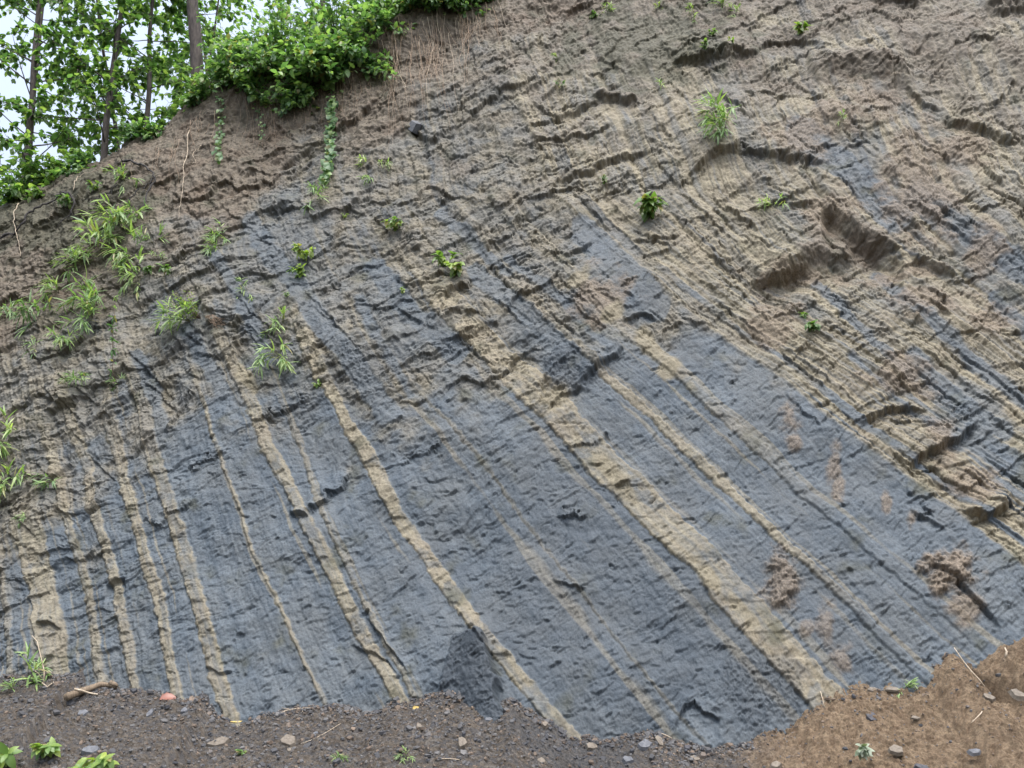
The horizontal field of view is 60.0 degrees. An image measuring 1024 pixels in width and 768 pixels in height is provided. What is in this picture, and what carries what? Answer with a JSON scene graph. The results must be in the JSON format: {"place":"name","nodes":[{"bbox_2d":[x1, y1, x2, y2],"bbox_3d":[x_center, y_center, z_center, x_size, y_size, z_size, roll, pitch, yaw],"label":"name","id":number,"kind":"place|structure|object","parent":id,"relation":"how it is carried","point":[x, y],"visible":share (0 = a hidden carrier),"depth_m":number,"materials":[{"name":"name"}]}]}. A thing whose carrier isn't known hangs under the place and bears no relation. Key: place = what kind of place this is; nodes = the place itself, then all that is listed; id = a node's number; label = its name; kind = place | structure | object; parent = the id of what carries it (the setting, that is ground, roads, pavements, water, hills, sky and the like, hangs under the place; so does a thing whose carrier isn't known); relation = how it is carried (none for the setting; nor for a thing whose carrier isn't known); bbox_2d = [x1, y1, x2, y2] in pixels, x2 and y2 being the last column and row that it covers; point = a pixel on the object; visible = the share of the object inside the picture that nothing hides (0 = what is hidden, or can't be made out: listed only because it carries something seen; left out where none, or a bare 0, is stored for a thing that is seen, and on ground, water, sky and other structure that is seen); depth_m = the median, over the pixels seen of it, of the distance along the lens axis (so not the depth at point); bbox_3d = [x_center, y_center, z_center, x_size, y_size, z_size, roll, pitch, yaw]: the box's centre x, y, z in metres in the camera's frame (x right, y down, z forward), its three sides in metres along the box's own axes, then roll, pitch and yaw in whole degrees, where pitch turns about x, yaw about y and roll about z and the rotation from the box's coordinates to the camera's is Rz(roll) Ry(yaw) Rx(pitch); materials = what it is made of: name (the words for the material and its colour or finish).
{"place":"outdoors","nodes":[
{"label":"outdoors","id":0,"kind":"place"},
{"bbox_2d":[22,336,40,358],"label":"bamboo grass","id":1,"kind":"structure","parent":0,"point":[34,340],"depth_m":10.48,"materials":[{"name":"green plant"}]},
{"bbox_2d":[33,272,62,300],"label":"bamboo grass","id":2,"kind":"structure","parent":0,"point":[49,288],"depth_m":11.05,"materials":[{"name":"green plant"}]},
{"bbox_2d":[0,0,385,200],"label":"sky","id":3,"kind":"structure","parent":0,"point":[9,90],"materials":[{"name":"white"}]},
{"bbox_2d":[299,182,329,213],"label":"bamboo grass","id":4,"kind":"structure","parent":0,"point":[315,189],"depth_m":11.34,"materials":[{"name":"green plant"}]},
{"bbox_2d":[0,0,1023,748],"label":"cliff","id":5,"kind":"structure","parent":0,"point":[578,448],"depth_m":9.23,"materials":[{"name":"stone"}]},
{"bbox_2d":[0,406,16,459],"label":"bamboo grass","id":6,"kind":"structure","parent":5,"relation":"on","point":[3,448],"depth_m":9.64,"materials":[{"name":"green plant"}]},
{"bbox_2d":[0,296,27,318],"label":"bamboo grass","id":7,"kind":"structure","parent":5,"relation":"on","point":[5,307],"depth_m":11.08,"materials":[{"name":"green plant"}]},
{"bbox_2d":[0,458,29,502],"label":"bamboo grass","id":8,"kind":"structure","parent":5,"relation":"on","point":[3,486],"depth_m":9.39,"materials":[{"name":"green plant"}]},
{"bbox_2d":[0,166,53,205],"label":"bush","id":9,"kind":"object","parent":5,"relation":"on","point":[18,187],"visible":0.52,"depth_m":12.69,"materials":[{"name":"green plant"}]},
{"bbox_2d":[0,197,57,248],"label":"root","id":10,"kind":"object","parent":5,"relation":"on","point":[21,223],"visible":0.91,"depth_m":12.14,"materials":[{"name":"wood"}]},
{"bbox_2d":[8,291,56,336],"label":"bamboo grass","id":11,"kind":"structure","parent":5,"relation":"on","point":[33,315],"depth_m":10.77,"materials":[{"name":"green plant"}]},
{"bbox_2d":[28,185,44,199],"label":"seedling","id":12,"kind":"object","parent":5,"relation":"on","point":[37,192],"visible":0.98,"depth_m":12.48,"materials":[{"name":"green plant"}]},
{"bbox_2d":[32,657,52,680],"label":"bamboo grass","id":13,"kind":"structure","parent":5,"relation":"on","point":[40,664],"depth_m":7.95,"materials":[{"name":"green plant"}]},
{"bbox_2d":[30,472,60,489],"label":"bamboo grass","id":14,"kind":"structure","parent":5,"relation":"on","point":[44,482],"depth_m":9.31,"materials":[{"name":"green plant"}]},
{"bbox_2d":[8,149,91,185],"bbox_3d":[-6.740,-3.004,13.227,1.230,1.082,1.084,-2,-15,8],"label":"bush","id":15,"kind":"object","parent":5,"relation":"on","point":[51,164],"visible":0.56,"depth_m":13.00,"materials":[{"name":"green plant"}]},
{"bbox_2d":[0,0,100,179],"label":"tree","id":16,"kind":"object","parent":5,"relation":"on","point":[13,58],"visible":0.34,"depth_m":15.31,"materials":[{"name":"green plant"}]},
{"bbox_2d":[46,191,77,226],"bbox_3d":[-6.105,-2.351,12.065,0.500,0.721,0.236,-8,-17,26],"label":"root","id":17,"kind":"object","parent":5,"relation":"attached to","point":[70,195],"visible":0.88,"depth_m":12.15,"materials":[{"name":"wood"}]},
{"bbox_2d":[0,0,124,186],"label":"tree","id":18,"kind":"object","parent":5,"relation":"on","point":[38,102],"visible":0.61,"depth_m":13.72,"materials":[{"name":"green plant"}]},
{"bbox_2d":[55,193,70,208],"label":"seedling","id":19,"kind":"object","parent":5,"relation":"on","point":[66,203],"visible":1,"depth_m":12.05,"materials":[{"name":"green plant"}]},
{"bbox_2d":[45,326,80,349],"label":"bamboo grass","id":20,"kind":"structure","parent":5,"relation":"on","point":[64,340],"depth_m":10.33,"materials":[{"name":"green plant"}]},
{"bbox_2d":[49,243,96,282],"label":"bamboo grass","id":21,"kind":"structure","parent":5,"relation":"on","point":[88,254],"depth_m":11.29,"materials":[{"name":"green plant"}]},
{"bbox_2d":[53,146,96,177],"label":"bush","id":22,"kind":"object","parent":5,"relation":"on","point":[79,160],"visible":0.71,"depth_m":12.94,"materials":[{"name":"green plant"}]},
{"bbox_2d":[64,369,89,386],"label":"bamboo grass","id":23,"kind":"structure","parent":5,"relation":"on","point":[75,379],"depth_m":9.95,"materials":[{"name":"green plant"}]},
{"bbox_2d":[53,285,103,336],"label":"bamboo grass","id":24,"kind":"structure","parent":5,"relation":"on","point":[89,306],"depth_m":10.55,"materials":[{"name":"green plant"}]},
{"bbox_2d":[52,263,105,317],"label":"bamboo grass","id":25,"kind":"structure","parent":5,"relation":"on","point":[88,284],"depth_m":10.82,"materials":[{"name":"green plant"}]},
{"bbox_2d":[60,209,124,267],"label":"bamboo grass","id":26,"kind":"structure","parent":5,"relation":"on","point":[94,235],"depth_m":11.38,"materials":[{"name":"green plant"}]},
{"bbox_2d":[85,180,101,192],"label":"seedling","id":27,"kind":"object","parent":5,"relation":"on","point":[91,186],"visible":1,"depth_m":12.19,"materials":[{"name":"green plant"}]},
{"bbox_2d":[8,0,187,161],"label":"tree","id":28,"kind":"object","parent":5,"relation":"on","point":[82,92],"visible":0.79,"depth_m":13.70,"materials":[{"name":"green plant"}]},
{"bbox_2d":[75,194,147,244],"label":"bamboo grass","id":29,"kind":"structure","parent":5,"relation":"on","point":[121,215],"depth_m":11.50,"materials":[{"name":"green plant"}]},
{"bbox_2d":[107,295,120,384],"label":"weed","id":30,"kind":"object","parent":5,"relation":"on","point":[114,319],"visible":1,"depth_m":9.99,"materials":[{"name":"green plant"}]},
{"bbox_2d":[47,0,189,166],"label":"tree","id":31,"kind":"object","parent":5,"relation":"on","point":[84,111],"visible":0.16,"depth_m":16.07,"materials":[{"name":"green plant"}]},
{"bbox_2d":[97,219,145,278],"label":"bamboo grass","id":32,"kind":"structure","parent":5,"relation":"on","point":[123,260],"depth_m":11.09,"materials":[{"name":"green plant"}]},
{"bbox_2d":[100,162,144,196],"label":"bamboo grass","id":33,"kind":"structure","parent":5,"relation":"on","point":[121,173],"depth_m":12.06,"materials":[{"name":"green plant"}]},
{"bbox_2d":[112,245,146,300],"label":"bamboo grass","id":34,"kind":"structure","parent":5,"relation":"on","point":[140,257],"depth_m":10.83,"materials":[{"name":"green plant"}]},
{"bbox_2d":[119,199,151,227],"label":"bamboo grass","id":35,"kind":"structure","parent":5,"relation":"on","point":[130,217],"depth_m":11.54,"materials":[{"name":"green plant"}]},
{"bbox_2d":[113,113,163,144],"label":"bush","id":36,"kind":"object","parent":5,"relation":"on","point":[148,130],"visible":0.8,"depth_m":12.99,"materials":[{"name":"green plant"}]},
{"bbox_2d":[118,153,163,211],"bbox_3d":[-5.135,-2.691,12.041,0.869,1.128,0.379,-12,-19,37],"label":"root","id":37,"kind":"object","parent":5,"relation":"attached to","point":[139,164],"visible":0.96,"depth_m":12.13,"materials":[{"name":"wood"}]},
{"bbox_2d":[69,0,222,151],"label":"tree","id":38,"kind":"object","parent":5,"relation":"on","point":[125,40],"visible":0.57,"depth_m":14.12,"materials":[{"name":"green plant"}]},
{"bbox_2d":[128,220,168,243],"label":"bamboo grass","id":39,"kind":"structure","parent":5,"relation":"on","point":[160,229],"depth_m":11.24,"materials":[{"name":"green plant"}]},
{"bbox_2d":[155,263,170,275],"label":"seedling","id":40,"kind":"object","parent":5,"relation":"on","point":[165,269],"visible":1,"depth_m":10.83,"materials":[{"name":"green plant"}]},
{"bbox_2d":[149,296,198,334],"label":"bamboo grass","id":41,"kind":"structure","parent":5,"relation":"on","point":[170,321],"depth_m":10.18,"materials":[{"name":"green plant"}]},
{"bbox_2d":[178,0,203,87],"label":"tree","id":42,"kind":"object","parent":5,"relation":"on","point":[196,54],"visible":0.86,"depth_m":13.76,"materials":[{"name":"brown plant"}]},
{"bbox_2d":[163,290,225,328],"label":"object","id":43,"kind":"object","parent":5,"relation":"on","point":[196,313],"visible":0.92,"depth_m":10.27,"materials":[{"name":"green plant"}]},
{"bbox_2d":[174,72,216,110],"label":"bush","id":44,"kind":"object","parent":5,"relation":"on","point":[195,95],"visible":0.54,"depth_m":13.04,"materials":[{"name":"green plant"}]},
{"bbox_2d":[138,0,252,126],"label":"tree","id":45,"kind":"object","parent":5,"relation":"on","point":[157,37],"visible":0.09,"depth_m":18.57,"materials":[{"name":"green plant"}]},
{"bbox_2d":[153,42,250,116],"bbox_3d":[-4.647,-4.665,14.087,1.933,1.327,1.608,6,-16,-20],"label":"bush","id":46,"kind":"object","parent":5,"relation":"on","point":[174,105],"visible":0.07,"depth_m":13.59,"materials":[{"name":"green plant"}]},
{"bbox_2d":[166,38,247,87],"bbox_3d":[-4.401,-4.687,13.421,1.280,1.007,1.150,-10,-18,34],"label":"bush","id":47,"kind":"object","parent":5,"relation":"on","point":[215,75],"visible":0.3,"depth_m":13.07,"materials":[{"name":"green plant"}]},
{"bbox_2d":[199,234,219,255],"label":"bamboo grass","id":48,"kind":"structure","parent":5,"relation":"on","point":[209,245],"depth_m":10.94,"materials":[{"name":"green plant"}]},
{"bbox_2d":[157,0,262,126],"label":"tree","id":49,"kind":"object","parent":5,"relation":"on","point":[226,11],"visible":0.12,"depth_m":17.61,"materials":[{"name":"green plant"}]},
{"bbox_2d":[144,0,287,117],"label":"tree","id":50,"kind":"object","parent":5,"relation":"on","point":[181,55],"visible":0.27,"depth_m":15.14,"materials":[{"name":"green plant"}]},
{"bbox_2d":[202,217,230,243],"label":"bamboo grass","id":51,"kind":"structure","parent":5,"relation":"on","point":[224,239],"depth_m":11.22,"materials":[{"name":"green plant"}]},
{"bbox_2d":[211,90,225,163],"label":"vine","id":52,"kind":"object","parent":5,"relation":"hanging from","point":[218,142],"visible":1,"depth_m":12.52,"materials":[{"name":"green plant"}]},
{"bbox_2d":[191,30,274,94],"bbox_3d":[-4.061,-4.730,13.197,1.237,1.238,1.322,8,-17,-26],"label":"bush","id":53,"kind":"object","parent":5,"relation":"on","point":[233,59],"visible":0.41,"depth_m":13.02,"materials":[{"name":"green plant"}]},
{"bbox_2d":[183,0,313,80],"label":"bush","id":54,"kind":"object","parent":5,"relation":"on","point":[240,20],"visible":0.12,"depth_m":13.44,"materials":[{"name":"green plant"}]},
{"bbox_2d":[227,68,274,107],"bbox_3d":[-3.765,-4.245,12.980,0.739,0.702,0.759,0,-15,0],"label":"bush","id":55,"kind":"object","parent":5,"relation":"on","point":[247,84],"visible":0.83,"depth_m":12.84,"materials":[{"name":"green plant"}]},
{"bbox_2d":[247,335,296,379],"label":"bamboo grass","id":56,"kind":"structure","parent":5,"relation":"on","point":[282,363],"depth_m":9.69,"materials":[{"name":"green plant"}]},
{"bbox_2d":[261,306,286,337],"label":"bamboo grass","id":57,"kind":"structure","parent":5,"relation":"on","point":[283,310],"depth_m":10.03,"materials":[{"name":"green plant"}]},
{"bbox_2d":[207,0,343,94],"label":"bush","id":58,"kind":"object","parent":5,"relation":"on","point":[267,45],"visible":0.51,"depth_m":12.86,"materials":[{"name":"green plant"}]},
{"bbox_2d":[220,0,334,61],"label":"bush","id":59,"kind":"object","parent":5,"relation":"on","point":[293,29],"visible":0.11,"depth_m":13.48,"materials":[{"name":"green plant"}]},
{"bbox_2d":[274,93,290,117],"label":"vine","id":60,"kind":"object","parent":5,"relation":"hanging from","point":[283,111],"visible":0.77,"depth_m":12.66,"materials":[{"name":"green plant"}]},
{"bbox_2d":[264,71,327,112],"bbox_3d":[-3.063,-4.124,12.828,0.913,0.871,0.753,13,-20,-41],"label":"bush","id":61,"kind":"object","parent":5,"relation":"on","point":[299,99],"visible":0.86,"depth_m":12.70,"materials":[{"name":"green plant"}]},
{"bbox_2d":[288,263,305,277],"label":"seedling","id":62,"kind":"object","parent":5,"relation":"on","point":[299,271],"visible":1,"depth_m":10.54,"materials":[{"name":"green plant"}]},
{"bbox_2d":[291,242,315,260],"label":"seedling","id":63,"kind":"object","parent":5,"relation":"on","point":[300,252],"visible":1,"depth_m":10.70,"materials":[{"name":"green plant"}]},
{"bbox_2d":[233,0,384,95],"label":"bush","id":64,"kind":"object","parent":5,"relation":"on","point":[304,60],"visible":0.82,"depth_m":12.67,"materials":[{"name":"green plant"}]},
{"bbox_2d":[264,0,359,41],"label":"tree","id":65,"kind":"object","parent":5,"relation":"on","point":[296,16],"visible":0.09,"depth_m":16.09,"materials":[{"name":"green plant"}]},
{"bbox_2d":[318,96,338,185],"bbox_3d":[-2.481,-3.344,12.116,0.246,1.718,0.825,3,-15,-11],"label":"vine","id":66,"kind":"object","parent":5,"relation":"hanging from","point":[327,165],"visible":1,"depth_m":12.11,"materials":[{"name":"green plant"}]},
{"bbox_2d":[271,0,397,57],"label":"bush","id":67,"kind":"object","parent":5,"relation":"on","point":[342,12],"visible":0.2,"depth_m":13.73,"materials":[{"name":"green plant"}]},
{"bbox_2d":[306,10,399,80],"bbox_3d":[-2.299,-4.603,13.165,1.607,1.511,1.621,0,-15,0],"label":"bush","id":68,"kind":"object","parent":5,"relation":"on","point":[349,49],"visible":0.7,"depth_m":12.85,"materials":[{"name":"green plant"}]},
{"bbox_2d":[306,0,408,42],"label":"bush","id":69,"kind":"object","parent":5,"relation":"on","point":[385,23],"visible":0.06,"depth_m":13.83,"materials":[{"name":"green plant"}]},
{"bbox_2d":[342,0,417,34],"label":"bush","id":70,"kind":"object","parent":5,"relation":"on","point":[374,12],"visible":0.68,"depth_m":13.15,"materials":[{"name":"green plant"}]},
{"bbox_2d":[380,216,402,230],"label":"seedling","id":71,"kind":"object","parent":5,"relation":"on","point":[393,223],"visible":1,"depth_m":10.86,"materials":[{"name":"green plant"}]},
{"bbox_2d":[408,120,421,134],"bbox_3d":[-1.342,-3.545,12.182,0.225,0.155,0.194,33,16,8],"label":"stone","id":72,"kind":"object","parent":5,"relation":"on","point":[415,126],"visible":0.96,"depth_m":12.14,"materials":[{"name":"stone"}]},
{"bbox_2d":[391,0,446,14],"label":"bush","id":73,"kind":"object","parent":5,"relation":"on","point":[414,4],"visible":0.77,"depth_m":13.38,"materials":[{"name":"green plant"}]},
{"bbox_2d":[431,250,461,266],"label":"seedling","id":74,"kind":"object","parent":5,"relation":"on","point":[440,257],"visible":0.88,"depth_m":10.34,"materials":[{"name":"green plant"}]},
{"bbox_2d":[422,0,485,17],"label":"bush","id":75,"kind":"object","parent":5,"relation":"on","point":[451,4],"visible":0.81,"depth_m":13.48,"materials":[{"name":"green plant"}]},
{"bbox_2d":[444,261,464,277],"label":"seedling","id":76,"kind":"object","parent":5,"relation":"on","point":[456,269],"visible":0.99,"depth_m":10.11,"materials":[{"name":"green plant"}]},
{"bbox_2d":[633,191,668,221],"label":"seedling","id":77,"kind":"object","parent":5,"relation":"on","point":[649,206],"visible":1,"depth_m":10.23,"materials":[{"name":"green plant"}]},
{"bbox_2d":[691,88,727,127],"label":"bamboo grass","id":78,"kind":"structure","parent":5,"relation":"on","point":[718,113],"depth_m":11.20,"materials":[{"name":"green plant"}]},
{"bbox_2d":[697,87,738,142],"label":"bamboo grass","id":79,"kind":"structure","parent":5,"relation":"on","point":[722,123],"depth_m":10.83,"materials":[{"name":"green plant"}]},
{"bbox_2d":[793,21,810,34],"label":"seedling","id":80,"kind":"object","parent":5,"relation":"on","point":[798,28],"visible":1,"depth_m":12.04,"materials":[{"name":"green plant"}]},
{"bbox_2d":[805,319,820,331],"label":"seedling","id":81,"kind":"object","parent":5,"relation":"on","point":[811,325],"visible":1,"depth_m":8.99,"materials":[{"name":"green plant"}]},
{"bbox_2d":[0,637,1023,767],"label":"ground","id":82,"kind":"structure","parent":0,"point":[823,744],"depth_m":6.75,"materials":[{"name":"soil"}]},
{"bbox_2d":[1,677,20,691],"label":"bamboo grass","id":83,"kind":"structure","parent":82,"relation":"on","point":[9,684],"depth_m":7.76,"materials":[{"name":"green plant"}]},
{"bbox_2d":[0,742,22,767],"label":"weed","id":84,"kind":"object","parent":82,"relation":"on","point":[7,757],"visible":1,"depth_m":6.69,"materials":[{"name":"green plant"}]},
{"bbox_2d":[9,641,49,689],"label":"bamboo grass","id":85,"kind":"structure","parent":82,"relation":"on","point":[34,677],"depth_m":7.84,"materials":[{"name":"green plant"}]},
{"bbox_2d":[29,736,61,759],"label":"weed","id":86,"kind":"object","parent":82,"relation":"on","point":[50,748],"visible":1,"depth_m":6.77,"materials":[{"name":"green plant"}]},
{"bbox_2d":[80,746,99,754],"bbox_3d":[-3.283,2.857,6.909,0.159,0.074,0.086,0,-15,0],"label":"stone","id":87,"kind":"object","parent":82,"relation":"on","point":[88,750],"visible":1,"depth_m":6.89,"materials":[{"name":"stone"}]},
{"bbox_2d":[63,680,117,700],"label":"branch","id":88,"kind":"object","parent":82,"relation":"on","point":[70,695],"visible":0.99,"depth_m":7.75,"materials":[{"name":"wood"}]},
{"bbox_2d":[75,752,119,767],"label":"weed","id":89,"kind":"object","parent":82,"relation":"on","point":[103,760],"visible":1,"depth_m":6.61,"materials":[{"name":"green plant"}]},
{"bbox_2d":[160,692,175,699],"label":"stone","id":90,"kind":"object","parent":82,"relation":"on","point":[167,696],"visible":1,"depth_m":7.62,"materials":[{"name":"stone"}]},
{"bbox_2d":[206,736,230,746],"bbox_3d":[-2.371,2.893,7.157,0.185,0.089,0.106,0,-15,0],"label":"stone","id":91,"kind":"object","parent":82,"relation":"on","point":[221,741],"visible":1,"depth_m":7.14,"materials":[{"name":"stone"}]},
{"bbox_2d":[280,734,295,747],"bbox_3d":[-1.770,2.826,7.017,0.143,0.104,0.106,-3,-15,11],"label":"stone","id":92,"kind":"object","parent":82,"relation":"on","point":[287,740],"visible":1,"depth_m":6.99,"materials":[{"name":"stone"}]},
{"bbox_2d":[393,745,415,764],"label":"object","id":93,"kind":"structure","parent":82,"relation":"on","point":[398,756],"depth_m":6.54,"materials":[{"name":"green plant"}]},
{"bbox_2d":[458,737,467,748],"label":"stone","id":94,"kind":"object","parent":82,"relation":"on","point":[462,743],"visible":1,"depth_m":6.67,"materials":[{"name":"stone"}]},
{"bbox_2d":[622,756,633,764],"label":"stone","id":95,"kind":"object","parent":82,"relation":"on","point":[627,759],"visible":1,"depth_m":6.62,"materials":[{"name":"stone"}]},
{"bbox_2d":[637,739,652,750],"bbox_3d":[1.015,2.753,6.771,0.110,0.084,0.081,10,-18,-33],"label":"stone","id":96,"kind":"object","parent":82,"relation":"on","point":[644,745],"visible":1,"depth_m":6.75,"materials":[{"name":"stone"}]},
{"bbox_2d":[855,743,874,760],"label":"weed","id":97,"kind":"object","parent":82,"relation":"on","point":[863,751],"visible":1,"depth_m":6.14,"materials":[{"name":"green plant"}]},
{"bbox_2d":[888,744,902,755],"bbox_3d":[2.682,2.560,6.201,0.103,0.073,0.089,0,-15,0],"label":"stone","id":98,"kind":"object","parent":82,"relation":"on","point":[895,750],"visible":1,"depth_m":6.18,"materials":[{"name":"stone"}]},
{"bbox_2d":[897,677,920,697],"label":"bamboo grass","id":99,"kind":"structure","parent":82,"relation":"on","point":[910,682],"depth_m":6.82,"materials":[{"name":"green plant"}]},
{"bbox_2d":[966,748,980,756],"bbox_3d":[3.151,2.506,6.035,0.106,0.048,0.049,3,-15,-11],"label":"stone","id":100,"kind":"object","parent":82,"relation":"on","point":[974,752],"visible":1,"depth_m":6.02,"materials":[{"name":"stone"}]},
{"bbox_2d":[982,693,995,702],"bbox_3d":[3.488,2.297,6.493,0.072,0.063,0.082,9,-17,-30],"label":"stone","id":101,"kind":"object","parent":82,"relation":"on","point":[989,697],"visible":1,"depth_m":6.47,"materials":[{"name":"stone"}]},
{"bbox_2d":[1008,689,1023,700],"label":"stone","id":102,"kind":"object","parent":82,"relation":"on","point":[1017,694],"visible":1,"depth_m":6.07,"materials":[{"name":"stone"}]},
{"bbox_2d":[756,193,789,210],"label":"bamboo grass","id":103,"kind":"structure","parent":0,"point":[765,201],"depth_m":10.14,"materials":[{"name":"green plant"}]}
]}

